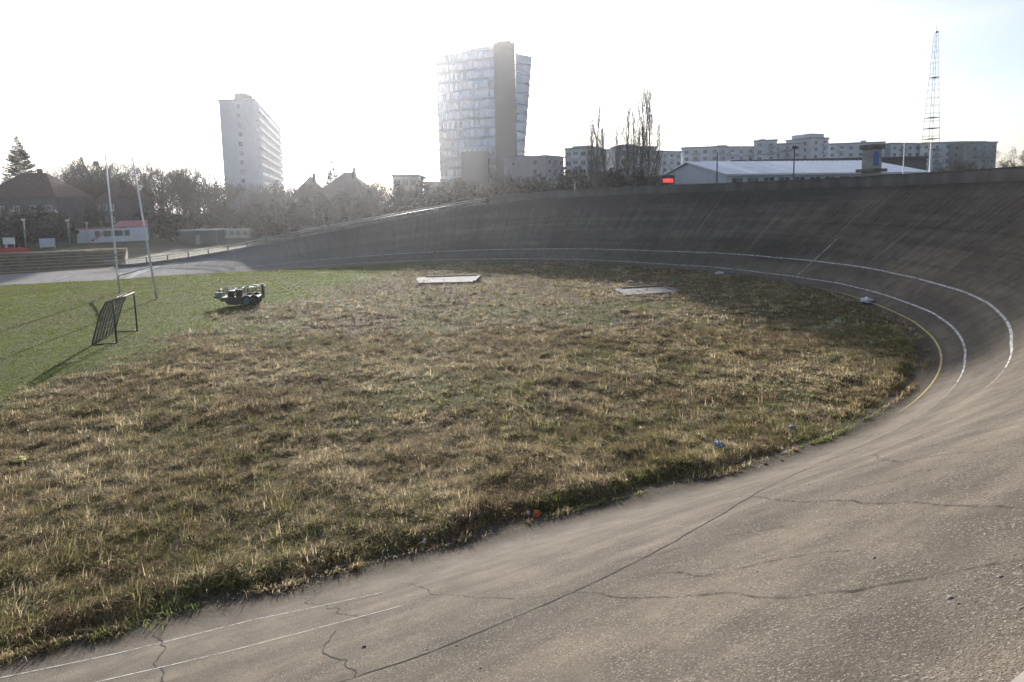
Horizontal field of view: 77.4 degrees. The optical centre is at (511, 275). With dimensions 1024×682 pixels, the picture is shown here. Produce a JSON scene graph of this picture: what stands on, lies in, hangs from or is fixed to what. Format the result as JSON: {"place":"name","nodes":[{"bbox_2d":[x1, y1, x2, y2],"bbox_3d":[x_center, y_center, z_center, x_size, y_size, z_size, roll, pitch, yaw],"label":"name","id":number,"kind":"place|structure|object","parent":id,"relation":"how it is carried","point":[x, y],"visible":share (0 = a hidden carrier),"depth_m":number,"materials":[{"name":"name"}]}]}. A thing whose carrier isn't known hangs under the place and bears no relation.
{"place":"outdoors","nodes":[
{"label":"outdoors","id":0,"kind":"place"},
{"bbox_2d":[0,226,302,263],"bbox_3d":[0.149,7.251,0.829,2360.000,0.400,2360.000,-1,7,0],"label":"ground","id":1,"kind":"structure","parent":0,"point":[157,247],"depth_m":125.03,"materials":[{"name":"grey concrete"}]},
{"bbox_2d":[0,220,32,247],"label":"evergreen bush","id":2,"kind":"object","parent":1,"relation":"on","point":[5,230],"visible":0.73,"depth_m":126.38,"materials":[{"name":"green plant"}]},
{"bbox_2d":[0,136,36,183],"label":"spruce tree","id":3,"kind":"object","parent":1,"relation":"on","point":[18,162],"visible":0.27,"depth_m":164.73,"materials":[{"name":"green plant"}]},
{"bbox_2d":[6,204,56,247],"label":"evergreen bush","id":4,"kind":"object","parent":1,"relation":"on","point":[39,224],"visible":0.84,"depth_m":128.85,"materials":[{"name":"green plant"}]},
{"bbox_2d":[0,169,92,241],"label":"house","id":5,"kind":"structure","parent":1,"relation":"on","point":[20,192],"depth_m":151.28,"materials":[{"name":"brick"}]},
{"bbox_2d":[33,208,79,244],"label":"evergreen bush","id":6,"kind":"object","parent":1,"relation":"on","point":[60,229],"visible":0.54,"depth_m":133.35,"materials":[{"name":"green plant"}]},
{"bbox_2d":[0,248,128,273],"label":"bench terrace","id":7,"kind":"structure","parent":1,"relation":"on","point":[22,262],"depth_m":76.50,"materials":[{"name":"concrete"}]},
{"bbox_2d":[70,176,113,209],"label":"bare tree","id":8,"kind":"object","parent":1,"relation":"on","point":[91,186],"visible":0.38,"depth_m":167.07,"materials":[{"name":"brown plant"}]},
{"bbox_2d":[83,202,101,227],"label":"evergreen bush","id":9,"kind":"object","parent":1,"relation":"on","point":[89,217],"visible":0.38,"depth_m":159.76,"materials":[{"name":"green plant"}]},
{"bbox_2d":[63,156,124,197],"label":"bare tree","id":10,"kind":"object","parent":1,"relation":"on","point":[85,170],"visible":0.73,"depth_m":171.26,"materials":[{"name":"brown plant"}]},
{"bbox_2d":[75,220,148,242],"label":"clubhouse","id":11,"kind":"structure","parent":1,"relation":"on","point":[132,230],"depth_m":146.19},
{"bbox_2d":[94,154,135,189],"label":"bare tree","id":12,"kind":"object","parent":1,"relation":"on","point":[116,169],"visible":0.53,"depth_m":181.94,"materials":[{"name":"brown plant"}]},
{"bbox_2d":[93,180,155,237],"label":"house","id":13,"kind":"structure","parent":1,"relation":"on","point":[124,199],"depth_m":159.22,"materials":[{"name":"brick"}]},
{"bbox_2d":[92,173,157,192],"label":"bare tree","id":14,"kind":"object","parent":1,"relation":"on","point":[101,182],"visible":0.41,"depth_m":169.07,"materials":[{"name":"brown plant"}]},
{"bbox_2d":[114,152,171,188],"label":"bare tree","id":15,"kind":"object","parent":1,"relation":"on","point":[148,166],"visible":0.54,"depth_m":196.12,"materials":[{"name":"brown plant"}]},
{"bbox_2d":[125,207,163,238],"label":"evergreen bush","id":16,"kind":"object","parent":1,"relation":"on","point":[135,215],"visible":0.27,"depth_m":155.62,"materials":[{"name":"green plant"}]},
{"bbox_2d":[135,164,192,212],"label":"bare tree","id":17,"kind":"object","parent":1,"relation":"on","point":[158,173],"visible":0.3,"depth_m":183.39,"materials":[{"name":"brown plant"}]},
{"bbox_2d":[143,183,193,217],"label":"bare tree","id":18,"kind":"object","parent":1,"relation":"on","point":[154,201],"visible":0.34,"depth_m":170.62,"materials":[{"name":"brown plant"}]},
{"bbox_2d":[152,208,189,242],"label":"evergreen bush","id":19,"kind":"object","parent":1,"relation":"on","point":[162,217],"visible":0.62,"depth_m":137.72,"materials":[{"name":"green plant"}]},
{"bbox_2d":[143,159,209,197],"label":"bare tree","id":20,"kind":"object","parent":1,"relation":"on","point":[164,176],"visible":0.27,"depth_m":195.03,"materials":[{"name":"brown plant"}]},
{"bbox_2d":[160,181,195,216],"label":"bare tree","id":21,"kind":"object","parent":1,"relation":"on","point":[173,199],"visible":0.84,"depth_m":165.91,"materials":[{"name":"brown plant"}]},
{"bbox_2d":[161,163,206,200],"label":"bare tree","id":22,"kind":"object","parent":1,"relation":"on","point":[183,172],"visible":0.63,"depth_m":184.24,"materials":[{"name":"brown plant"}]},
{"bbox_2d":[166,215,210,239],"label":"evergreen bush","id":23,"kind":"object","parent":1,"relation":"on","point":[174,226],"visible":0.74,"depth_m":136.11,"materials":[{"name":"green plant"}]},
{"bbox_2d":[175,178,219,211],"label":"bare tree","id":24,"kind":"object","parent":1,"relation":"on","point":[192,201],"visible":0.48,"depth_m":166.97,"materials":[{"name":"brown plant"}]},
{"bbox_2d":[174,180,222,214],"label":"bare tree","id":25,"kind":"object","parent":1,"relation":"on","point":[177,196],"visible":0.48,"depth_m":167.13,"materials":[{"name":"brown plant"}]},
{"bbox_2d":[158,156,238,212],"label":"bare tree","id":26,"kind":"object","parent":1,"relation":"on","point":[174,172],"visible":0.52,"depth_m":185.93,"materials":[{"name":"brown plant"}]},
{"bbox_2d":[177,228,226,244],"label":"kiosk","id":27,"kind":"object","parent":1,"relation":"on","point":[199,236],"visible":1,"depth_m":128.10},
{"bbox_2d":[190,208,217,228],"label":"evergreen bush","id":28,"kind":"object","parent":1,"relation":"on","point":[199,214],"visible":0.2,"depth_m":159.05,"materials":[{"name":"green plant"}]},
{"bbox_2d":[190,181,247,227],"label":"bare tree","id":29,"kind":"object","parent":1,"relation":"on","point":[209,211],"visible":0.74,"depth_m":152.80,"materials":[{"name":"brown plant"}]},
{"bbox_2d":[207,205,242,228],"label":"evergreen bush","id":30,"kind":"object","parent":1,"relation":"on","point":[217,222],"visible":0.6,"depth_m":155.76,"materials":[{"name":"green plant"}]},
{"bbox_2d":[202,183,257,238],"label":"bare tree","id":31,"kind":"object","parent":1,"relation":"on","point":[228,204],"visible":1,"depth_m":148.38,"materials":[{"name":"brown plant"}]},
{"bbox_2d":[225,228,252,238],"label":"low building with windows","id":32,"kind":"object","parent":1,"relation":"on","point":[233,233],"visible":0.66,"depth_m":149.91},
{"bbox_2d":[236,202,262,236],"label":"evergreen bush","id":33,"kind":"object","parent":1,"relation":"on","point":[243,218],"visible":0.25,"depth_m":153.52,"materials":[{"name":"green plant"}]},
{"bbox_2d":[217,83,284,208],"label":"apartment tower","id":34,"kind":"structure","parent":1,"relation":"on","point":[251,140],"depth_m":200.62,"materials":[{"name":"concrete"}]},
{"bbox_2d":[237,191,276,236],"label":"bare tree","id":35,"kind":"object","parent":1,"relation":"on","point":[263,196],"visible":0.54,"depth_m":155.41,"materials":[{"name":"brown plant"}]},
{"bbox_2d":[250,204,288,237],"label":"evergreen bush","id":36,"kind":"object","parent":1,"relation":"on","point":[260,218],"visible":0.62,"depth_m":148.47,"materials":[{"name":"green plant"}]},
{"bbox_2d":[238,190,300,234],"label":"house","id":37,"kind":"structure","parent":1,"relation":"on","point":[275,191],"depth_m":165.74,"materials":[{"name":"brick"}]},
{"bbox_2d":[268,196,312,236],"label":"evergreen bush","id":38,"kind":"object","parent":1,"relation":"on","point":[278,225],"visible":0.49,"depth_m":144.85,"materials":[{"name":"green plant"}]},
{"bbox_2d":[268,181,323,226],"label":"bare tree","id":39,"kind":"object","parent":1,"relation":"on","point":[292,186],"visible":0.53,"depth_m":155.38,"materials":[{"name":"brown plant"}]},
{"bbox_2d":[282,196,333,235],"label":"evergreen bush","id":40,"kind":"object","parent":1,"relation":"on","point":[304,215],"visible":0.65,"depth_m":137.68,"materials":[{"name":"green plant"}]},
{"bbox_2d":[294,173,322,232],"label":"house","id":41,"kind":"structure","parent":1,"relation":"on","point":[310,180],"depth_m":175.95,"materials":[{"name":"brick"}]},
{"bbox_2d":[283,182,346,215],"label":"bare tree","id":42,"kind":"object","parent":1,"relation":"on","point":[299,195],"visible":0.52,"depth_m":146.59,"materials":[{"name":"brown plant"}]},
{"bbox_2d":[59,170,594,227],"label":"thicket","id":43,"kind":"object","parent":1,"relation":"on","point":[250,188],"visible":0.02,"depth_m":178.25,"materials":[{"name":"green plant"}]},
{"bbox_2d":[323,161,338,186],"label":"spruce tree","id":44,"kind":"object","parent":1,"relation":"on","point":[330,174],"visible":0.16,"depth_m":169.55,"materials":[{"name":"green plant"}]},
{"bbox_2d":[310,192,351,232],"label":"evergreen bush","id":45,"kind":"object","parent":1,"relation":"on","point":[329,217],"visible":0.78,"depth_m":134.77,"materials":[{"name":"green plant"}]},
{"bbox_2d":[316,168,370,228],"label":"house","id":46,"kind":"structure","parent":1,"relation":"on","point":[353,179],"depth_m":151.03,"materials":[{"name":"brick"}]},
{"bbox_2d":[333,190,377,224],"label":"evergreen bush","id":47,"kind":"object","parent":1,"relation":"on","point":[369,194],"visible":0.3,"depth_m":132.97,"materials":[{"name":"green plant"}]},
{"bbox_2d":[351,185,394,224],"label":"evergreen bush","id":48,"kind":"object","parent":1,"relation":"on","point":[358,209],"visible":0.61,"depth_m":130.30,"materials":[{"name":"green plant"}]},
{"bbox_2d":[379,179,424,219],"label":"evergreen bush","id":49,"kind":"object","parent":1,"relation":"on","point":[394,199],"visible":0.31,"depth_m":128.26,"materials":[{"name":"green plant"}]},
{"bbox_2d":[391,174,422,196],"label":"house","id":50,"kind":"structure","parent":1,"relation":"on","point":[405,179],"depth_m":163.17,"materials":[{"name":"white glass"}]},
{"bbox_2d":[394,176,438,215],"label":"evergreen bush","id":51,"kind":"object","parent":1,"relation":"on","point":[421,201],"visible":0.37,"depth_m":126.28,"materials":[{"name":"green plant"}]},
{"bbox_2d":[0,417,838,651],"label":"dry grass","id":52,"kind":"structure","parent":1,"relation":"on","point":[146,575],"depth_m":15.38,"materials":[{"name":"brown plant"}]},
{"bbox_2d":[422,182,454,211],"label":"evergreen bush","id":53,"kind":"object","parent":1,"relation":"on","point":[442,199],"visible":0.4,"depth_m":124.76,"materials":[{"name":"green plant"}]},
{"bbox_2d":[449,179,485,206],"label":"evergreen bush","id":54,"kind":"object","parent":1,"relation":"on","point":[459,197],"visible":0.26,"depth_m":122.67,"materials":[{"name":"green plant"}]},
{"bbox_2d":[0,267,939,665],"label":"edge grass","id":55,"kind":"structure","parent":1,"relation":"on","point":[100,625],"depth_m":12.62,"materials":[{"name":"green plant"}]},
{"bbox_2d":[464,179,493,204],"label":"evergreen bush","id":56,"kind":"object","parent":1,"relation":"on","point":[472,195],"visible":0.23,"depth_m":121.45,"materials":[{"name":"green plant"}]},
{"bbox_2d":[435,29,531,191],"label":"office tower","id":57,"kind":"structure","parent":1,"relation":"on","point":[482,93],"depth_m":224.75,"materials":[{"name":"white glass"}]},
{"bbox_2d":[485,176,532,202],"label":"evergreen bush","id":58,"kind":"object","parent":1,"relation":"on","point":[499,189],"visible":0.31,"depth_m":119.30,"materials":[{"name":"green plant"}]},
{"bbox_2d":[509,176,540,194],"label":"evergreen bush","id":59,"kind":"object","parent":1,"relation":"on","point":[520,187],"visible":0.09,"depth_m":119.19,"materials":[{"name":"green plant"}]},
{"bbox_2d":[502,155,564,189],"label":"apartment block","id":60,"kind":"structure","parent":1,"relation":"on","point":[549,166],"depth_m":201.82,"materials":[{"name":"grey paint"}]},
{"bbox_2d":[531,172,561,192],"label":"evergreen bush","id":61,"kind":"object","parent":1,"relation":"on","point":[543,183],"visible":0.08,"depth_m":116.26,"materials":[{"name":"green plant"}]},
{"bbox_2d":[556,165,588,190],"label":"evergreen bush","id":62,"kind":"object","parent":1,"relation":"on","point":[562,179],"visible":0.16,"depth_m":115.04,"materials":[{"name":"green plant"}]},
{"bbox_2d":[564,145,605,184],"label":"apartment block","id":63,"kind":"structure","parent":1,"relation":"on","point":[575,156],"depth_m":204.27,"materials":[{"name":"white paint"}]},
{"bbox_2d":[583,111,598,188],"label":"poplar","id":64,"kind":"object","parent":1,"relation":"on","point":[591,152],"visible":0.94,"depth_m":147.99,"materials":[{"name":"brown plant"}]},
{"bbox_2d":[581,160,615,188],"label":"bare tree","id":65,"kind":"object","parent":1,"relation":"on","point":[591,177],"visible":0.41,"depth_m":137.12,"materials":[{"name":"brown plant"}]},
{"bbox_2d":[587,87,610,184],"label":"poplar","id":66,"kind":"object","parent":1,"relation":"on","point":[597,136],"visible":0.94,"depth_m":149.12,"materials":[{"name":"brown plant"}]},
{"bbox_2d":[595,106,613,182],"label":"poplar","id":67,"kind":"object","parent":1,"relation":"on","point":[602,139],"visible":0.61,"depth_m":153.01,"materials":[{"name":"brown plant"}]},
{"bbox_2d":[608,111,625,179],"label":"poplar","id":68,"kind":"object","parent":1,"relation":"on","point":[616,147],"visible":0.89,"depth_m":147.50,"materials":[{"name":"brown plant"}]},
{"bbox_2d":[601,161,647,187],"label":"evergreen bush","id":69,"kind":"object","parent":1,"relation":"on","point":[622,182],"visible":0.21,"depth_m":111.88,"materials":[{"name":"green plant"}]},
{"bbox_2d":[617,92,638,186],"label":"poplar","id":70,"kind":"object","parent":1,"relation":"on","point":[627,144],"visible":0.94,"depth_m":147.38,"materials":[{"name":"brown plant"}]},
{"bbox_2d":[606,144,656,176],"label":"apartment block","id":71,"kind":"structure","parent":1,"relation":"on","point":[612,165],"depth_m":212.45,"materials":[{"name":"grey concrete"}]},
{"bbox_2d":[621,95,646,175],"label":"poplar","id":72,"kind":"object","parent":1,"relation":"on","point":[635,134],"visible":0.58,"depth_m":151.16,"materials":[{"name":"brown plant"}]},
{"bbox_2d":[629,73,655,179],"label":"poplar","id":73,"kind":"object","parent":1,"relation":"on","point":[643,135],"visible":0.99,"depth_m":147.27,"materials":[{"name":"brown plant"}]},
{"bbox_2d":[637,71,672,183],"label":"poplar","id":74,"kind":"object","parent":1,"relation":"on","point":[648,139],"visible":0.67,"depth_m":150.82,"materials":[{"name":"brown plant"}]},
{"bbox_2d":[649,112,665,177],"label":"poplar","id":75,"kind":"object","parent":1,"relation":"on","point":[658,151],"visible":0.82,"depth_m":154.70,"materials":[{"name":"brown plant"}]},
{"bbox_2d":[656,150,682,175],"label":"apartment block","id":76,"kind":"structure","parent":1,"relation":"on","point":[672,159],"depth_m":257.65,"materials":[{"name":"white paint"}]},
{"bbox_2d":[679,146,719,163],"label":"apartment block","id":77,"kind":"structure","parent":1,"relation":"on","point":[701,154],"depth_m":261.03,"materials":[{"name":"grey concrete"}]},
{"bbox_2d":[715,145,753,160],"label":"apartment block","id":78,"kind":"structure","parent":1,"relation":"on","point":[741,152],"depth_m":264.04,"materials":[{"name":"grey concrete"}]},
{"bbox_2d":[753,139,777,159],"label":"apartment block","id":79,"kind":"structure","parent":1,"relation":"on","point":[766,147],"depth_m":262.05,"materials":[{"name":"grey concrete"}]},
{"bbox_2d":[656,160,928,184],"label":"sports hall","id":80,"kind":"structure","parent":1,"relation":"on","point":[693,172],"depth_m":105.81,"materials":[{"name":"metal"}]},
{"bbox_2d":[785,133,829,158],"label":"apartment block","id":81,"kind":"structure","parent":1,"relation":"on","point":[816,145],"depth_m":262.11,"materials":[{"name":"grey concrete"}]},
{"bbox_2d":[728,156,928,169],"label":"grandstand","id":82,"kind":"object","parent":1,"relation":"on","point":[917,162],"visible":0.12,"depth_m":147.75,"materials":[{"name":"white"}]},
{"bbox_2d":[828,140,885,157],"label":"apartment block","id":83,"kind":"structure","parent":1,"relation":"on","point":[845,150],"depth_m":264.54,"materials":[{"name":"grey concrete"}]},
{"bbox_2d":[884,143,918,156],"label":"apartment block","id":84,"kind":"structure","parent":1,"relation":"on","point":[896,149],"depth_m":265.61,"materials":[{"name":"grey concrete"}]},
{"bbox_2d":[920,27,939,171],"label":"lattice mast","id":85,"kind":"object","parent":1,"relation":"on","point":[933,112],"visible":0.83,"depth_m":244.09,"materials":[{"name":"metal"}]},
{"bbox_2d":[918,141,960,171],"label":"apartment block","id":86,"kind":"structure","parent":1,"relation":"on","point":[944,149],"depth_m":264.64,"materials":[{"name":"grey concrete"}]},
{"bbox_2d":[941,159,975,171],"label":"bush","id":87,"kind":"object","parent":1,"relation":"on","point":[962,165],"visible":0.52,"depth_m":147.63,"materials":[{"name":"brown plant"}]},
{"bbox_2d":[947,141,997,169],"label":"apartment block","id":88,"kind":"structure","parent":1,"relation":"on","point":[968,151],"depth_m":258.76,"materials":[{"name":"grey concrete"}]},
{"bbox_2d":[0,203,489,274],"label":"embankment","id":89,"kind":"structure","parent":0,"point":[77,269],"depth_m":73.27,"materials":[{"name":"grey concrete"}]},
{"bbox_2d":[114,202,485,267],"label":"kerb wall","id":90,"kind":"structure","parent":89,"relation":"on","point":[286,239],"depth_m":81.79,"materials":[{"name":"concrete"}]},
{"bbox_2d":[105,198,485,263],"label":"railing","id":91,"kind":"object","parent":90,"relation":"on","point":[289,233],"visible":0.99,"depth_m":81.16,"materials":[{"name":"metal"}]},
{"bbox_2d":[490,166,1023,681],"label":"rim wall","id":92,"kind":"structure","parent":89,"relation":"on","point":[986,174],"depth_m":61.64,"materials":[{"name":"concrete"}]},
{"bbox_2d":[0,261,911,629],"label":"green grass","id":93,"kind":"structure","parent":0,"point":[208,287],"depth_m":46.94,"materials":[{"name":"green plant"}]},
{"bbox_2d":[0,262,915,649],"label":"infield ground","id":94,"kind":"structure","parent":0,"point":[152,348],"depth_m":29.19,"materials":[{"name":"brown plant"}]},
{"bbox_2d":[91,292,137,344],"bbox_3d":[-21.715,2.252,34.883,1.241,2.295,3.607,-3,7,-15],"label":"football goal","id":95,"kind":"object","parent":94,"relation":"on","point":[113,311],"visible":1,"depth_m":34.55,"materials":[{"name":"metal"}]},
{"bbox_2d":[104,149,157,298],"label":"rugby posts","id":96,"kind":"object","parent":94,"relation":"on","point":[116,263],"visible":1,"depth_m":51.68,"materials":[{"name":"white metal"}]},
{"bbox_2d":[213,283,265,305],"bbox_3d":[-19.421,1.343,45.571,3.528,1.560,1.717,-3,7,-12],"label":"farm trailer","id":97,"kind":"object","parent":94,"relation":"on","point":[245,299],"visible":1,"depth_m":45.09,"materials":[{"name":"metal"}]},
{"bbox_2d":[416,274,480,283],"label":"concrete slab","id":98,"kind":"structure","parent":94,"relation":"on","point":[472,278],"depth_m":57.99,"materials":[{"name":"white concrete"}]},
{"bbox_2d":[613,285,679,295],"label":"concrete slab","id":99,"kind":"structure","parent":94,"relation":"on","point":[655,289],"depth_m":48.31,"materials":[{"name":"white concrete"}]},
{"bbox_2d":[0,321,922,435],"bbox_3d":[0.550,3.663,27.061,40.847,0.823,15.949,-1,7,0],"label":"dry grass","id":100,"kind":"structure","parent":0,"point":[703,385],"depth_m":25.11,"materials":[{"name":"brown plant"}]},
{"bbox_2d":[0,181,1023,681],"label":"cycling track","id":101,"kind":"structure","parent":0,"point":[940,267],"depth_m":9.54,"materials":[{"name":"grey concrete"}]},
{"bbox_2d":[0,369,1023,681],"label":"loose grit","id":102,"kind":"object","parent":101,"relation":"on","point":[620,553],"visible":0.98,"depth_m":10.14,"materials":[{"name":"grey gravel"}]},
{"bbox_2d":[0,0,1023,213],"label":"sky","id":103,"kind":"structure","parent":0,"point":[350,84],"materials":[{"name":"white"}]},
{"bbox_2d":[157,261,893,336],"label":"dry grass","id":104,"kind":"structure","parent":0,"point":[665,319],"depth_m":43.86,"materials":[{"name":"brown plant"}]},
{"bbox_2d":[777,142,804,158],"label":"apartment block","id":105,"kind":"structure","parent":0,"point":[789,153],"depth_m":264.04,"materials":[{"name":"grey concrete"}]},
{"bbox_2d":[856,144,886,175],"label":"concrete tower","id":106,"kind":"structure","parent":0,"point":[871,159],"depth_m":73.45,"materials":[{"name":"grey concrete"}]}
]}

